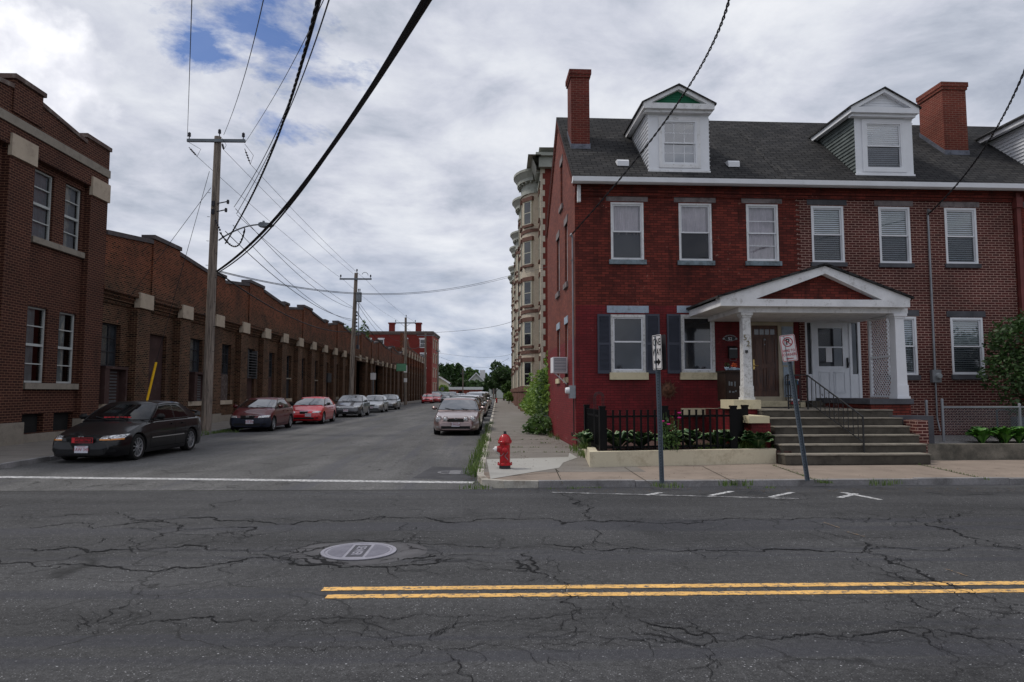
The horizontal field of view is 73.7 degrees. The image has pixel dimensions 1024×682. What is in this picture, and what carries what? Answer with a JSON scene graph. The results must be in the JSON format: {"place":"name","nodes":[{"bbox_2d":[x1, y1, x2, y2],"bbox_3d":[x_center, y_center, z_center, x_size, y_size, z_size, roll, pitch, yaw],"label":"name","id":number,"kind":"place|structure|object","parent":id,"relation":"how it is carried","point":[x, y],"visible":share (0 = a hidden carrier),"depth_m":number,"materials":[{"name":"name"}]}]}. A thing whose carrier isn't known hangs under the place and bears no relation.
{"place":"outdoors","nodes":[
{"label":"outdoors","id":0,"kind":"place"},
{"bbox_2d":[0,400,420,462],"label":"sidewalk","id":1,"kind":"structure","parent":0,"point":[36,449],"depth_m":18.45,"materials":[{"name":"grey concrete"}]},
{"bbox_2d":[0,73,111,445],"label":"office building","id":2,"kind":"structure","parent":1,"relation":"on","point":[55,186],"depth_m":22.03,"materials":[{"name":"brick"}]},
{"bbox_2d":[24,306,44,382],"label":"window","id":3,"kind":"structure","parent":2,"relation":"in","point":[32,360],"depth_m":21.84,"materials":[{"name":"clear glass"}]},
{"bbox_2d":[32,169,51,240],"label":"window","id":4,"kind":"structure","parent":2,"relation":"in","point":[40,206],"depth_m":21.97,"materials":[{"name":"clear glass"}]},
{"bbox_2d":[56,312,73,382],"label":"window","id":5,"kind":"structure","parent":2,"relation":"in","point":[64,318],"depth_m":23.38,"materials":[{"name":"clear glass"}]},
{"bbox_2d":[63,184,79,249],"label":"window","id":6,"kind":"structure","parent":2,"relation":"in","point":[70,197],"depth_m":23.52,"materials":[{"name":"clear glass"}]},
{"bbox_2d":[187,129,273,430],"bbox_3d":[-11.548,-2.576,27.747,3.563,12.413,0.487,0,-4,-1],"label":"utility pole","id":7,"kind":"object","parent":1,"relation":"on","point":[207,392],"visible":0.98,"depth_m":27.66,"materials":[{"name":"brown wood"}]},
{"bbox_2d":[234,0,320,206],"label":"overhead wire","id":8,"kind":"object","parent":7,"relation":"attached to","point":[286,107],"visible":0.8,"depth_m":16.60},
{"bbox_2d":[236,0,329,213],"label":"overhead wire","id":9,"kind":"object","parent":7,"relation":"attached to","point":[299,83],"visible":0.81,"depth_m":12.32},
{"bbox_2d":[216,0,431,271],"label":"overhead cable","id":10,"kind":"object","parent":7,"relation":"attached to","point":[422,10],"visible":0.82,"depth_m":10.91,"materials":[{"name":"rubber"}]},
{"bbox_2d":[217,0,424,273],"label":"overhead cable","id":11,"kind":"object","parent":10,"relation":"attached to","point":[411,19],"visible":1,"depth_m":10.36,"materials":[{"name":"rubber"}]},
{"bbox_2d":[220,271,510,294],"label":"overhead wire","id":12,"kind":"object","parent":7,"relation":"attached to","point":[344,292],"visible":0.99,"depth_m":40.59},
{"bbox_2d":[99,230,402,422],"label":"mill building","id":13,"kind":"structure","parent":1,"relation":"on","point":[261,349],"depth_m":34.21,"materials":[{"name":"brick"}]},
{"bbox_2d":[99,323,128,407],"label":"window","id":14,"kind":"structure","parent":13,"relation":"in","point":[113,379],"depth_m":25.97,"materials":[{"name":"glass"}]},
{"bbox_2d":[148,334,162,400],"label":"window","id":15,"kind":"structure","parent":13,"relation":"in","point":[155,341],"depth_m":29.66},
{"bbox_2d":[188,338,202,405],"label":"window","id":16,"kind":"structure","parent":13,"relation":"in","point":[195,377],"depth_m":33.31,"materials":[{"name":"glass"}]},
{"bbox_2d":[220,344,231,404],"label":"window","id":17,"kind":"structure","parent":13,"relation":"in","point":[224,369],"depth_m":37.29,"materials":[{"name":"glass"}]},
{"bbox_2d":[246,349,257,398],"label":"window","id":18,"kind":"structure","parent":13,"relation":"in","point":[252,355],"depth_m":41.30,"materials":[{"name":"metal"}]},
{"bbox_2d":[268,353,271,396],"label":"window","id":19,"kind":"structure","parent":13,"relation":"in","point":[270,354],"depth_m":45.04,"materials":[{"name":"glass"}]},
{"bbox_2d":[340,269,371,394],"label":"utility pole","id":20,"kind":"object","parent":1,"relation":"on","point":[357,296],"visible":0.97,"depth_m":53.51,"materials":[{"name":"brown wood"}]},
{"bbox_2d":[218,273,351,331],"bbox_3d":[-12.257,-1.420,40.570,0.054,0.832,26.116,0,-4,-2],"label":"overhead wire","id":21,"kind":"object","parent":20,"relation":"attached to","point":[274,308],"visible":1,"depth_m":34.25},
{"bbox_2d":[365,322,439,393],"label":"tenement block","id":22,"kind":"structure","parent":1,"relation":"on","point":[416,341],"depth_m":150.41,"materials":[{"name":"red brick"}]},
{"bbox_2d":[395,315,415,404],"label":"utility pole","id":23,"kind":"object","parent":1,"relation":"on","point":[405,361],"visible":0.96,"depth_m":84.97,"materials":[{"name":"brown wood"}]},
{"bbox_2d":[395,333,423,401],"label":"mill building","id":24,"kind":"structure","parent":1,"relation":"on","point":[415,376],"depth_m":123.29,"materials":[{"name":"brick"}]},
{"bbox_2d":[0,399,494,490],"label":"side road","id":25,"kind":"structure","parent":0,"point":[404,443],"depth_m":16.26,"materials":[{"name":"grey asphalt"}]},
{"bbox_2d":[52,400,200,459],"bbox_3d":[-10.003,2.295,18.097,2.180,1.430,4.649,0,-4,0],"label":"parked car","id":26,"kind":"object","parent":25,"relation":"on","point":[132,430],"visible":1,"depth_m":17.20,"materials":[{"name":"black metal"}]},
{"bbox_2d":[0,476,474,482],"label":"stop line","id":27,"kind":"object","parent":25,"relation":"on","point":[242,479],"visible":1,"depth_m":12.88,"materials":[{"name":"white paint"}]},
{"bbox_2d":[230,397,293,430],"bbox_3d":[-11.066,3.217,30.392,2.130,1.430,4.538,0,-4,-3],"label":"parked car","id":28,"kind":"object","parent":25,"relation":"on","point":[270,413],"visible":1,"depth_m":29.20,"materials":[{"name":"red metal"}]},
{"bbox_2d":[290,396,335,423],"bbox_3d":[-10.760,3.717,36.982,2.130,1.420,4.488,0,-4,-3],"label":"parked car","id":29,"kind":"object","parent":25,"relation":"on","point":[321,410],"visible":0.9,"depth_m":35.89,"materials":[{"name":"red metal"}]},
{"bbox_2d":[334,395,369,416],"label":"parked car","id":30,"kind":"object","parent":25,"relation":"on","point":[359,405],"visible":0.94,"depth_m":45.70,"materials":[{"name":"silver metal"}]},
{"bbox_2d":[366,395,388,411],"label":"parked car","id":31,"kind":"object","parent":25,"relation":"on","point":[380,403],"visible":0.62,"depth_m":56.24,"materials":[{"name":"silver metal"}]},
{"bbox_2d":[384,394,400,409],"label":"parked car","id":32,"kind":"object","parent":25,"relation":"on","point":[394,401],"visible":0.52,"depth_m":65.11,"materials":[{"name":"silver metal"}]},
{"bbox_2d":[413,466,476,480],"bbox_3d":[-1.310,2.691,13.903,1.244,0.001,2.551,0,-4,-1],"label":"tar patch","id":33,"kind":"object","parent":25,"relation":"on","point":[431,472],"visible":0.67,"depth_m":13.51,"materials":[{"name":"asphalt"}]},
{"bbox_2d":[432,397,485,433],"bbox_3d":[-2.166,3.050,28.232,2.180,1.440,4.838,0,-4,-1],"label":"parked car","id":34,"kind":"object","parent":25,"relation":"on","point":[460,414],"visible":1,"depth_m":26.60,"materials":[{"name":"silver metal"}]},
{"bbox_2d":[201,421,989,489],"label":"weeds","id":35,"kind":"object","parent":25,"relation":"on","point":[473,467],"visible":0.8,"depth_m":14.37,"materials":[{"name":"green plant"}]},
{"bbox_2d":[225,0,319,243],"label":"overhead cable","id":36,"kind":"object","parent":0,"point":[313,18],"visible":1,"depth_m":12.69,"materials":[{"name":"rubber"}]},
{"bbox_2d":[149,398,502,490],"bbox_3d":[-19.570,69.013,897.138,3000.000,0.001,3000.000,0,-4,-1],"label":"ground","id":37,"kind":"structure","parent":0,"point":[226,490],"depth_m":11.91,"materials":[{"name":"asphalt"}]},
{"bbox_2d":[0,401,420,468],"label":"curb","id":38,"kind":"object","parent":37,"relation":"on","point":[11,464],"visible":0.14,"depth_m":15.75,"materials":[{"name":"concrete"}]},
{"bbox_2d":[439,363,452,381],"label":"broadleaf tree","id":39,"kind":"object","parent":37,"relation":"on","point":[445,371],"visible":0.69,"depth_m":199.05,"materials":[{"name":"green plant"}]},
{"bbox_2d":[450,363,465,386],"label":"broadleaf tree","id":40,"kind":"object","parent":37,"relation":"on","point":[457,368],"visible":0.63,"depth_m":214.03,"materials":[{"name":"green plant"}]},
{"bbox_2d":[448,387,482,393],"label":"garage building","id":41,"kind":"structure","parent":37,"relation":"on","point":[465,389],"depth_m":177.37,"materials":[{"name":"white paint"}]},
{"bbox_2d":[477,472,537,489],"bbox_3d":[-0.318,2.549,12.360,0.723,0.166,1.810,3,-5,-38],"label":"kerb corner","id":42,"kind":"object","parent":37,"relation":"on","point":[482,479],"visible":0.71,"depth_m":11.89,"materials":[{"name":"concrete"}]},
{"bbox_2d":[538,477,1023,487],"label":"curb","id":43,"kind":"structure","parent":37,"relation":"on","point":[792,482],"depth_m":12.05,"materials":[{"name":"concrete"}]},
{"bbox_2d":[0,484,1023,681],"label":"road","id":44,"kind":"structure","parent":0,"point":[261,591],"depth_m":5.84,"materials":[{"name":"grey asphalt"}]},
{"bbox_2d":[288,541,426,564],"bbox_3d":[-1.587,2.182,7.049,1.414,0.001,1.055,0,-4,-1],"label":"road patch","id":45,"kind":"object","parent":44,"relation":"on","point":[405,553],"visible":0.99,"depth_m":6.96,"materials":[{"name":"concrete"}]},
{"bbox_2d":[320,542,396,559],"bbox_3d":[-1.586,2.174,7.072,0.770,0.011,0.770,0,-4,-1],"label":"manhole cover","id":46,"kind":"object","parent":45,"relation":"on","point":[360,551],"visible":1,"depth_m":7.03,"materials":[{"name":"metal"}]},
{"bbox_2d":[0,469,1022,681],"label":"road cracks","id":47,"kind":"object","parent":44,"relation":"on","point":[324,561],"visible":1,"depth_m":6.42,"materials":[{"name":"black asphalt"}]},
{"bbox_2d":[321,581,1023,590],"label":"yellow line","id":48,"kind":"object","parent":44,"relation":"on","point":[666,585],"visible":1,"depth_m":5.83,"materials":[{"name":"paint"}]},
{"bbox_2d":[325,588,1023,597],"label":"yellow line","id":49,"kind":"object","parent":44,"relation":"on","point":[661,593],"visible":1,"depth_m":5.60,"materials":[{"name":"paint"}]},
{"bbox_2d":[552,492,798,498],"bbox_3d":[2.551,2.468,10.920,3.846,0.001,0.093,-1,-4,10],"label":"road marking","id":50,"kind":"object","parent":44,"relation":"on","point":[674,495],"visible":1,"depth_m":10.89,"materials":[{"name":"white paint"}]},
{"bbox_2d":[0,0,1023,374],"label":"sky","id":51,"kind":"structure","parent":0,"point":[417,194],"materials":[{"name":"white"}]},
{"bbox_2d":[484,399,645,471],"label":"sidewalk","id":52,"kind":"structure","parent":0,"point":[512,416],"depth_m":19.84,"materials":[{"name":"grey concrete"}]},
{"bbox_2d":[0,402,987,483],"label":"pavement joints","id":53,"kind":"object","parent":52,"relation":"on","point":[488,477],"visible":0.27,"depth_m":16.67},
{"bbox_2d":[488,359,511,400],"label":"broadleaf tree","id":54,"kind":"object","parent":52,"relation":"on","point":[500,373],"visible":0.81,"depth_m":125.60,"materials":[{"name":"green plant"}]},
{"bbox_2d":[486,453,576,478],"bbox_3d":[0.506,2.651,14.764,2.149,0.001,5.203,0,-4,-1],"label":"pavement patch","id":55,"kind":"object","parent":52,"relation":"on","point":[519,466],"visible":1,"depth_m":14.38,"materials":[{"name":"concrete"}]},
{"bbox_2d":[493,431,511,468],"bbox_3d":[-0.159,2.205,13.840,0.364,0.752,0.332,-4,-6,43],"label":"fire hydrant","id":56,"kind":"object","parent":55,"relation":"on","point":[503,447],"visible":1,"depth_m":13.76,"materials":[{"name":"red metal"}]},
{"bbox_2d":[520,369,551,434],"bbox_3d":[0.912,2.299,25.510,1.420,2.580,2.625,0,-4,-1],"label":"climbing shrub","id":57,"kind":"object","parent":52,"relation":"on","point":[542,426],"visible":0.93,"depth_m":25.39,"materials":[{"name":"green plant"}]},
{"bbox_3d":[1.412,3.364,36.352,0.462,1.810,19.011,0,-4,-1],"label":"overgrown fence","id":58,"kind":"object","parent":52,"relation":"on","visible":0},
{"bbox_2d":[519,350,550,416],"bbox_3d":[1.449,2.592,35.873,2.300,3.559,21.616,0,-4,-1],"label":"climbing shrub","id":59,"kind":"object","parent":58,"relation":"attached to","point":[528,403],"visible":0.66,"depth_m":31.72,"materials":[{"name":"green plant"}]},
{"bbox_2d":[652,334,666,483],"bbox_3d":[2.522,1.158,11.658,0.127,2.536,0.304,2,-5,-22],"label":"one way sign","id":60,"kind":"object","parent":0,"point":[659,352],"visible":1,"depth_m":11.67,"materials":[{"name":"metal"}]},
{"bbox_2d":[484,460,1023,479],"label":"sidewalk","id":61,"kind":"structure","parent":0,"point":[994,468],"depth_m":13.18,"materials":[{"name":"grey concrete"}]},
{"bbox_2d":[582,444,775,466],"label":"planter wall","id":62,"kind":"structure","parent":61,"relation":"on","point":[594,457],"depth_m":14.48,"materials":[{"name":"concrete"}]},
{"bbox_2d":[577,438,791,462],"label":"planter soil","id":63,"kind":"structure","parent":61,"relation":"on","point":[651,443],"depth_m":15.43,"materials":[{"name":"soil"}]},
{"bbox_2d":[607,430,640,449],"bbox_3d":[2.368,2.182,14.981,0.976,0.427,0.951,0,-4,-3],"label":"hosta plant","id":64,"kind":"object","parent":63,"relation":"on","point":[616,438],"visible":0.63,"depth_m":14.77,"materials":[{"name":"green plant"}]},
{"bbox_2d":[628,430,657,445],"bbox_3d":[2.872,2.215,15.335,1.070,0.415,0.856,-3,-5,38],"label":"hosta plant","id":65,"kind":"object","parent":63,"relation":"on","point":[644,438],"visible":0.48,"depth_m":15.16,"materials":[{"name":"green plant"}]},
{"bbox_2d":[583,404,748,450],"bbox_3d":[3.648,1.958,15.588,3.722,0.984,2.151,0,-4,-3],"label":"picket fence","id":66,"kind":"object","parent":63,"relation":"on","point":[597,418],"visible":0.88,"depth_m":14.91,"materials":[{"name":"metal"}]},
{"bbox_2d":[656,412,682,449],"bbox_3d":[3.350,1.939,14.552,0.562,0.850,0.431,0,-4,-3],"label":"flowering plant","id":67,"kind":"object","parent":63,"relation":"on","point":[668,435],"visible":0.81,"depth_m":14.50,"materials":[{"name":"green plant"}]},
{"bbox_2d":[578,440,764,448],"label":"planter grass","id":68,"kind":"structure","parent":63,"relation":"on","point":[745,444],"depth_m":15.17,"materials":[{"name":"green plant"}]},
{"bbox_2d":[572,432,593,444],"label":"hosta plant","id":69,"kind":"object","parent":68,"relation":"on","point":[586,437],"visible":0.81,"depth_m":15.45,"materials":[{"name":"green plant"}]},
{"bbox_2d":[680,428,706,444],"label":"hosta plant","id":70,"kind":"object","parent":63,"relation":"on","point":[693,434],"visible":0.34,"depth_m":15.52,"materials":[{"name":"green plant"}]},
{"bbox_2d":[698,430,740,444],"bbox_3d":[4.670,2.209,15.329,0.953,0.425,1.039,0,-4,-3],"label":"hosta plant","id":71,"kind":"object","parent":63,"relation":"on","point":[727,438],"visible":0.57,"depth_m":15.18,"materials":[{"name":"green plant"}]},
{"bbox_2d":[740,430,774,447],"bbox_3d":[5.443,2.195,15.143,0.967,0.426,0.960,0,-4,-3],"label":"hosta plant","id":72,"kind":"object","parent":63,"relation":"on","point":[759,439],"visible":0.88,"depth_m":15.01,"materials":[{"name":"green plant"}]},
{"bbox_2d":[779,334,809,480],"bbox_3d":[5.042,1.171,12.055,0.238,2.585,0.098,-7,-4,-2],"label":"no parking sign","id":73,"kind":"object","parent":61,"relation":"on","point":[788,349],"visible":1,"depth_m":12.10,"materials":[{"name":"metal"}]},
{"bbox_2d":[705,398,934,464],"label":"front steps","id":74,"kind":"structure","parent":61,"relation":"on","point":[896,432],"depth_m":15.59,"materials":[{"name":"concrete"}]},
{"bbox_2d":[716,370,739,400],"bbox_3d":[5.738,1.187,18.064,0.454,0.796,0.660,0,-4,-3],"label":"parcel cabinet","id":75,"kind":"object","parent":74,"relation":"on","point":[728,384],"visible":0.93,"depth_m":17.78,"materials":[{"name":"brown wood"}]},
{"bbox_2d":[686,263,913,399],"bbox_3d":[7.475,-0.159,18.086,4.984,3.392,2.555,0,-4,-3],"label":"entrance porch","id":76,"kind":"object","parent":74,"relation":"on","point":[825,292],"visible":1,"depth_m":17.13,"materials":[{"name":"white paint"}]},
{"bbox_2d":[787,374,864,452],"bbox_3d":[7.307,1.630,15.914,0.166,1.760,2.123,2,-5,-24],"label":"hand rail","id":77,"kind":"object","parent":74,"relation":"on","point":[808,403],"visible":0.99,"depth_m":15.81,"materials":[{"name":"black metal"}]},
{"bbox_2d":[927,443,1023,459],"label":"retaining wall","id":78,"kind":"structure","parent":61,"relation":"on","point":[975,451],"depth_m":15.63,"materials":[{"name":"concrete"}]},
{"bbox_2d":[934,435,1023,442],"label":"gravel bed","id":79,"kind":"object","parent":61,"relation":"on","point":[938,438],"depth_m":17.25,"materials":[{"name":"gravel"}]},
{"bbox_2d":[925,398,1023,440],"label":"chain link fence","id":80,"kind":"object","parent":79,"relation":"on","point":[1019,407],"visible":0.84,"depth_m":17.03,"materials":[{"name":"grey metal"}]},
{"bbox_2d":[967,427,996,442],"bbox_3d":[11.111,2.253,16.171,0.622,0.400,0.493,-2,-5,22],"label":"hosta plant","id":81,"kind":"object","parent":79,"relation":"on","point":[982,435],"visible":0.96,"depth_m":16.08,"materials":[{"name":"green plant"}]},
{"bbox_2d":[975,310,1023,415],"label":"maple tree","id":82,"kind":"object","parent":79,"relation":"on","point":[1008,332],"visible":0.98,"depth_m":17.95,"materials":[{"name":"green plant"}]},
{"bbox_2d":[993,428,1016,442],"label":"hosta plant","id":83,"kind":"object","parent":79,"relation":"on","point":[1005,435],"visible":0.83,"depth_m":16.10,"materials":[{"name":"green plant"}]},
{"bbox_2d":[1011,428,1023,442],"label":"hosta plant","id":84,"kind":"object","parent":79,"relation":"on","point":[1019,436],"visible":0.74,"depth_m":16.07,"materials":[{"name":"green plant"}]},
{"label":"yard ground","id":85,"kind":"structure","parent":0,"visible":0},
{"bbox_2d":[508,147,553,410],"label":"apartment house","id":86,"kind":"structure","parent":85,"relation":"on","point":[529,308],"depth_m":55.37,"materials":[{"name":"stone"}]},
{"bbox_2d":[522,357,533,387],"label":"window","id":87,"kind":"structure","parent":86,"relation":"in","point":[528,362],"depth_m":54.92,"materials":[{"name":"glass"}]},
{"bbox_2d":[522,317,533,347],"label":"window","id":88,"kind":"structure","parent":86,"relation":"in","point":[528,321],"depth_m":55.08,"materials":[{"name":"glass"}]},
{"bbox_2d":[522,276,533,307],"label":"window","id":89,"kind":"structure","parent":86,"relation":"in","point":[528,281],"depth_m":55.32,"materials":[{"name":"glass"}]},
{"bbox_2d":[522,236,533,267],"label":"window","id":90,"kind":"structure","parent":86,"relation":"in","point":[528,241],"depth_m":55.56,"materials":[{"name":"glass"}]},
{"bbox_2d":[522,196,533,228],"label":"window","id":91,"kind":"structure","parent":86,"relation":"in","point":[528,201],"depth_m":55.81,"materials":[{"name":"glass"}]},
{"bbox_2d":[545,69,802,446],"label":"brick row house","id":92,"kind":"structure","parent":85,"relation":"on","point":[696,205],"depth_m":19.44,"materials":[{"name":"red brick"}]},
{"bbox_2d":[551,357,566,383],"bbox_3d":[1.447,0.917,20.915,0.450,0.824,0.720,0,-4,-3],"label":"air conditioner","id":93,"kind":"object","parent":92,"relation":"attached to","point":[558,365],"visible":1,"depth_m":20.58,"materials":[{"name":"white paint"}]},
{"bbox_2d":[606,196,647,264],"bbox_3d":[3.266,-3.158,19.416,1.200,1.997,0.230,0,-4,-3],"label":"window","id":94,"kind":"structure","parent":92,"relation":"in","point":[627,220],"depth_m":19.45,"materials":[{"name":"white paint"}]},
{"bbox_2d":[607,306,648,379],"bbox_3d":[3.256,0.045,19.135,1.186,2.075,0.190,0,-4,-3],"label":"window","id":95,"kind":"structure","parent":92,"relation":"in","point":[628,332],"depth_m":19.17,"materials":[{"name":"glass"}]},
{"bbox_2d":[572,0,729,233],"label":"service cable","id":96,"kind":"object","parent":92,"relation":"attached to","point":[693,78],"visible":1,"depth_m":13.29,"materials":[{"name":"rubber"}]},
{"bbox_2d":[661,380,677,399],"bbox_3d":[4.359,1.363,19.033,0.580,0.580,0.095,0,-4,-3],"label":"sun ornament","id":97,"kind":"object","parent":92,"relation":"attached to","point":[667,389],"visible":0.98,"depth_m":19.05,"materials":[{"name":"metal"}]},
{"bbox_2d":[674,197,715,265],"bbox_3d":[5.226,-3.145,19.521,1.210,2.006,0.230,0,-4,-3],"label":"window","id":98,"kind":"structure","parent":92,"relation":"in","point":[695,217],"depth_m":19.54,"materials":[{"name":"white paint"}]},
{"bbox_2d":[677,306,716,379],"bbox_3d":[5.237,0.045,19.243,1.168,2.084,0.190,0,-4,-3],"label":"window","id":99,"kind":"structure","parent":92,"relation":"in","point":[697,334],"depth_m":19.27,"materials":[{"name":"white paint"}]},
{"bbox_2d":[741,198,781,265],"bbox_3d":[7.178,-3.140,19.627,1.190,2.000,0.230,0,-4,-3],"label":"window","id":100,"kind":"structure","parent":92,"relation":"in","point":[761,228],"depth_m":19.66,"materials":[{"name":"glass"}]},
{"bbox_2d":[751,325,778,396],"bbox_3d":[7.165,0.561,19.314,0.769,2.014,0.118,0,-4,-3],"label":"door","id":101,"kind":"structure","parent":92,"relation":"in","point":[765,368],"depth_m":19.33,"materials":[{"name":"brown wood"}]},
{"bbox_2d":[742,81,1023,434],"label":"brick row house","id":102,"kind":"structure","parent":85,"relation":"on","point":[948,262],"depth_m":19.81,"materials":[{"name":"red brick"}]},
{"bbox_2d":[807,199,847,266],"bbox_3d":[9.099,-3.126,19.705,1.176,1.983,0.160,0,-4,-3],"label":"window","id":103,"kind":"structure","parent":102,"relation":"in","point":[838,263],"depth_m":19.73,"materials":[{"name":"white paint"}]},
{"bbox_2d":[813,323,850,397],"bbox_3d":[9.103,0.584,19.395,1.032,2.214,0.122,0,-4,-3],"label":"door","id":104,"kind":"structure","parent":102,"relation":"in","point":[831,340],"depth_m":19.44,"materials":[{"name":"wood"}]},
{"bbox_2d":[874,200,914,267],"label":"window","id":105,"kind":"structure","parent":102,"relation":"in","point":[906,262],"depth_m":19.84,"materials":[{"name":"white paint"}]},
{"bbox_2d":[886,310,920,379],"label":"window","id":106,"kind":"structure","parent":102,"relation":"in","point":[911,375],"depth_m":19.61,"materials":[{"name":"white paint"}]},
{"bbox_2d":[940,201,981,267],"bbox_3d":[13.086,-3.108,19.919,1.181,1.986,0.160,0,-4,-3],"label":"window","id":107,"kind":"structure","parent":102,"relation":"in","point":[975,263],"depth_m":19.95,"materials":[{"name":"white paint"}]},
{"bbox_2d":[946,311,987,378],"bbox_3d":[13.113,0.121,19.679,1.165,1.970,0.160,0,-4,-3],"label":"window","id":108,"kind":"structure","parent":102,"relation":"in","point":[958,372],"depth_m":19.72,"materials":[{"name":"white paint"}]},
{"bbox_2d":[927,69,1023,214],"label":"service cable","id":109,"kind":"object","parent":102,"relation":"attached to","point":[1003,115],"visible":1,"depth_m":14.47,"materials":[{"name":"rubber"}]},
{"bbox_2d":[881,114,1023,410],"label":"brick row house","id":110,"kind":"structure","parent":85,"relation":"on","point":[1002,154],"depth_m":21.36,"materials":[{"name":"red brick"}]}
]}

